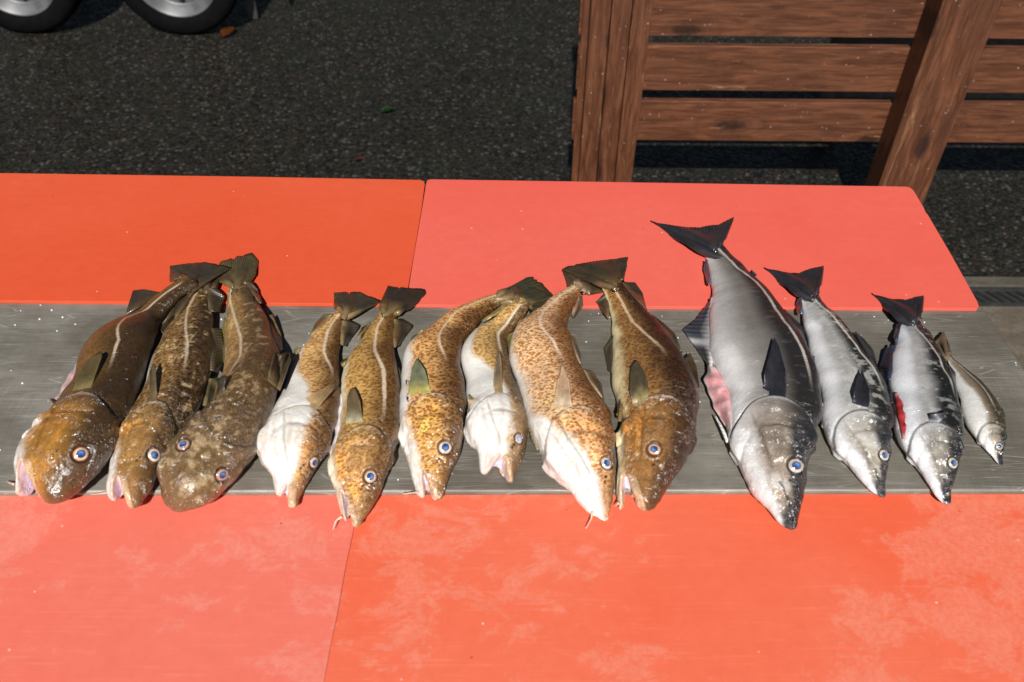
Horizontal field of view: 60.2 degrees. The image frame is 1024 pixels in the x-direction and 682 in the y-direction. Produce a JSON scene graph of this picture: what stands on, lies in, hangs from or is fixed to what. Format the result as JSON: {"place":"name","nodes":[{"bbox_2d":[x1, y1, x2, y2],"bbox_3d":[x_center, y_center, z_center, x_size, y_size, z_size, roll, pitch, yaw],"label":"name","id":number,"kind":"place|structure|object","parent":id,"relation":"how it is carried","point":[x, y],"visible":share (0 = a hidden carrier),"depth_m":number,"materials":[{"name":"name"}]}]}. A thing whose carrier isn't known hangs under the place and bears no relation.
{"place":"outdoors","nodes":[
{"label":"outdoors","id":0,"kind":"place"},
{"bbox_2d":[0,0,1023,276],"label":"ground","id":1,"kind":"structure","parent":0,"point":[464,88],"depth_m":3.82,"materials":[{"name":"black asphalt"}]},
{"bbox_2d":[0,0,259,33],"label":"trailer","id":2,"kind":"object","parent":1,"relation":"on","point":[172,16],"visible":1,"depth_m":4.25,"materials":[{"name":"rubber"}]},
{"bbox_2d":[220,27,234,37],"bbox_3d":[-1.392,-1.517,4.329,0.078,0.022,0.090,-11,45,-13],"label":"fallen leaf","id":3,"kind":"object","parent":1,"relation":"on","point":[224,31],"visible":1,"depth_m":4.32,"materials":[{"name":"orange plant"}]},
{"bbox_2d":[380,106,395,112],"bbox_3d":[-0.532,-0.990,3.792,0.065,0.014,0.047,0,43,-1],"label":"fallen leaf","id":4,"kind":"object","parent":1,"relation":"on","point":[386,108],"visible":1,"depth_m":3.79,"materials":[{"name":"green plant"}]},
{"bbox_2d":[571,0,1023,203],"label":"fence","id":5,"kind":"object","parent":1,"relation":"on","point":[940,67],"visible":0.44,"depth_m":2.88,"materials":[{"name":"brown wood"}]},
{"bbox_2d":[818,37,1023,98],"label":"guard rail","id":6,"kind":"object","parent":1,"relation":"on","point":[841,94],"visible":0.14,"depth_m":3.48,"materials":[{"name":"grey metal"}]},
{"bbox_2d":[963,276,1023,286],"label":"kerb","id":7,"kind":"structure","parent":1,"relation":"on","point":[995,281],"depth_m":2.99,"materials":[{"name":"concrete"}]},
{"bbox_2d":[969,287,1023,306],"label":"drain grate","id":8,"kind":"object","parent":1,"relation":"on","point":[1001,296],"visible":0.03,"depth_m":2.94,"materials":[{"name":"metal"}]},
{"bbox_2d":[977,306,1023,368],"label":"pavement","id":9,"kind":"structure","parent":0,"point":[1008,322],"depth_m":2.84,"materials":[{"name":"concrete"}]},
{"bbox_3d":[-0.106,0.369,1.805,1.776,0.773,1.203,0,43,-1],"label":"work table","id":10,"kind":"object","parent":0,"visible":0},
{"bbox_2d":[0,495,353,681],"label":"cutting board","id":11,"kind":"object","parent":10,"relation":"on","point":[222,588],"visible":0.82,"depth_m":1.24,"materials":[{"name":"red plastic"}]},
{"bbox_2d":[0,173,424,306],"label":"cutting board","id":12,"kind":"object","parent":10,"relation":"on","point":[88,239],"visible":0.82,"depth_m":1.82,"materials":[{"name":"red plastic"}]},
{"bbox_2d":[0,303,1023,495],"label":"steel sheet","id":13,"kind":"object","parent":10,"relation":"on","point":[38,358],"visible":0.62,"depth_m":1.50,"materials":[{"name":"grey metal"}]},
{"bbox_2d":[6,262,231,503],"bbox_3d":[-0.669,0.022,1.502,0.174,0.087,0.588,6,44,5],"label":"cod","id":14,"kind":"object","parent":13,"relation":"on","point":[65,449],"visible":1,"depth_m":1.39,"materials":[{"name":"brown food"}]},
{"bbox_2d":[90,274,224,508],"bbox_3d":[-0.566,0.035,1.504,0.148,0.066,0.570,0,43,-1],"label":"cod","id":15,"kind":"object","parent":13,"relation":"on","point":[186,359],"visible":0.91,"depth_m":1.43,"materials":[{"name":"brown food"}]},
{"bbox_2d":[157,253,290,511],"bbox_3d":[-0.463,0.004,1.507,0.183,0.107,0.634,-4,44,-5],"label":"cod","id":16,"kind":"object","parent":13,"relation":"on","point":[208,454],"visible":0.97,"depth_m":1.36,"materials":[{"name":"brown food"}]},
{"bbox_2d":[257,291,380,507],"bbox_3d":[-0.327,0.056,1.485,0.118,0.066,0.498,5,44,4],"label":"cod","id":17,"kind":"object","parent":13,"relation":"on","point":[295,436],"visible":1,"depth_m":1.41,"materials":[{"name":"food"}]},
{"bbox_2d":[327,285,425,528],"bbox_3d":[-0.229,0.066,1.479,0.134,0.061,0.553,0,43,-1],"label":"cod","id":18,"kind":"object","parent":13,"relation":"on","point":[364,443],"visible":0.99,"depth_m":1.40,"materials":[{"name":"brown food"}]},
{"bbox_2d":[0,304,924,479],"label":"ice crumbs","id":19,"kind":"object","parent":13,"relation":"on","point":[221,319],"visible":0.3,"depth_m":1.62,"materials":[{"name":"white ice"}]},
{"bbox_2d":[398,277,552,500],"bbox_3d":[-0.100,0.027,1.520,0.195,0.066,0.546,16,45,15],"label":"cod","id":20,"kind":"object","parent":13,"relation":"on","point":[433,403],"visible":0.94,"depth_m":1.43,"materials":[{"name":"brown food"}]},
{"bbox_2d":[461,286,552,482],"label":"cod","id":21,"kind":"object","parent":13,"relation":"on","point":[496,428],"visible":0.97,"depth_m":1.44,"materials":[{"name":"white food"}]},
{"bbox_2d":[507,270,615,528],"bbox_3d":[0.083,0.043,1.496,0.184,0.078,0.601,0,43,-1],"label":"cod","id":22,"kind":"object","parent":13,"relation":"on","point":[572,435],"visible":0.99,"depth_m":1.40,"materials":[{"name":"brown food"}]},
{"bbox_2d":[563,257,699,510],"bbox_3d":[0.222,0.024,1.516,0.193,0.083,0.599,-4,44,-5],"label":"cod","id":23,"kind":"object","parent":13,"relation":"on","point":[655,381],"visible":1,"depth_m":1.42,"materials":[{"name":"brown food"}]},
{"bbox_2d":[650,217,822,529],"bbox_3d":[0.428,-0.020,1.557,0.224,0.094,0.777,-2,43,-3],"label":"saithe","id":24,"kind":"object","parent":13,"relation":"on","point":[744,331],"visible":0.99,"depth_m":1.45,"materials":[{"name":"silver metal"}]},
{"bbox_2d":[764,266,894,497],"bbox_3d":[0.575,0.027,1.530,0.151,0.066,0.557,0,43,-1],"label":"saithe","id":25,"kind":"object","parent":13,"relation":"on","point":[857,420],"visible":0.94,"depth_m":1.46,"materials":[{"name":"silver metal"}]},
{"bbox_2d":[871,293,964,503],"bbox_3d":[0.700,0.060,1.499,0.128,0.062,0.496,8,44,8],"label":"saithe","id":26,"kind":"object","parent":13,"relation":"on","point":[917,371],"visible":1,"depth_m":1.44,"materials":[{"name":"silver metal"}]},
{"bbox_2d":[935,332,1006,464],"bbox_3d":[0.780,0.081,1.501,0.076,0.029,0.308,0,43,-1],"label":"fish","id":27,"kind":"object","parent":13,"relation":"on","point":[983,414],"visible":0.88,"depth_m":1.45},
{"bbox_2d":[324,494,1023,681],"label":"cutting board","id":28,"kind":"object","parent":10,"relation":"on","point":[733,588],"visible":0.82,"depth_m":1.24,"materials":[{"name":"red plastic"}]},
{"bbox_2d":[409,179,978,310],"bbox_3d":[0.345,-0.201,1.830,1.090,0.028,0.427,0,43,-1],"label":"cutting board","id":29,"kind":"object","parent":10,"relation":"on","point":[476,239],"visible":0.91,"depth_m":1.82,"materials":[{"name":"red plastic"}]}
]}

